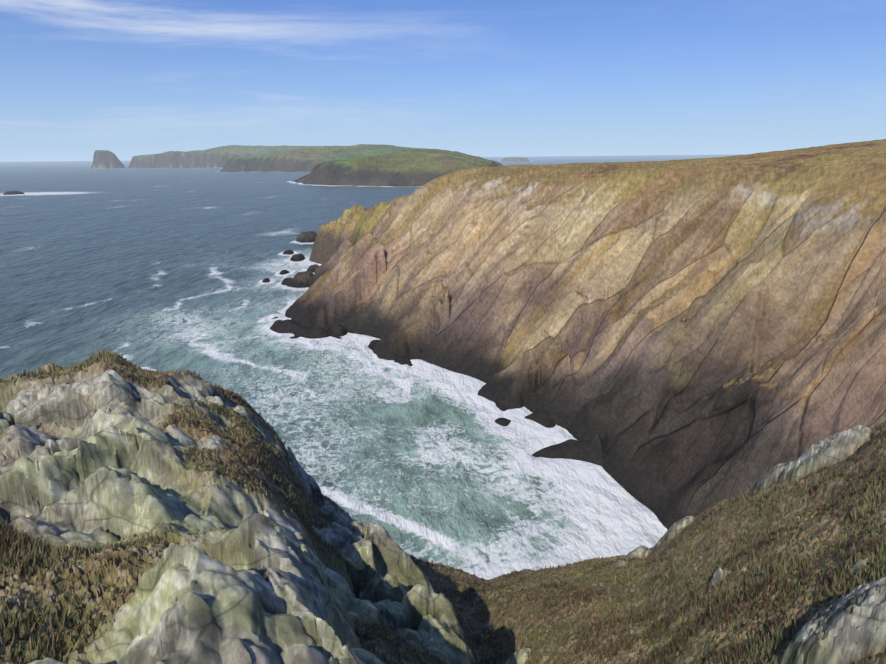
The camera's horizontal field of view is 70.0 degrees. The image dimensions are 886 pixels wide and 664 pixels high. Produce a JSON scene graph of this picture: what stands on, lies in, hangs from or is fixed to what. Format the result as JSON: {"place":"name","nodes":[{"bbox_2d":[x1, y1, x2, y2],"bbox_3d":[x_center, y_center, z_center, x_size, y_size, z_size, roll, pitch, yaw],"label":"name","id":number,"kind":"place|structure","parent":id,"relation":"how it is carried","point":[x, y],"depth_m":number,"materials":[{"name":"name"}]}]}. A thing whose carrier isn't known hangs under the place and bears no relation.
{"place":"outdoors","nodes":[
{"label":"outdoors","id":0,"kind":"place"},
{"bbox_2d":[0,155,733,579],"bbox_3d":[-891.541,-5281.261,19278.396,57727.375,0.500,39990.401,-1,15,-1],"label":"sea","id":1,"kind":"structure","parent":0,"point":[162,269],"depth_m":136.13,"materials":[{"name":"liquid"}]},
{"bbox_2d":[0,139,885,663],"bbox_3d":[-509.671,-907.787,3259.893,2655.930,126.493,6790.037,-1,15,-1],"label":"rocky cliff","id":2,"kind":"structure","parent":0,"point":[674,347],"depth_m":70.17,"materials":[{"name":"brown stone"}]},
{"bbox_2d":[0,347,885,663],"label":"grass","id":3,"kind":"structure","parent":2,"relation":"on","point":[20,555],"depth_m":5.35,"materials":[{"name":"brown plant"}]},
{"bbox_2d":[0,0,885,161],"label":"sky","id":4,"kind":"structure","parent":0,"point":[127,79],"materials":[{"name":"blue"}]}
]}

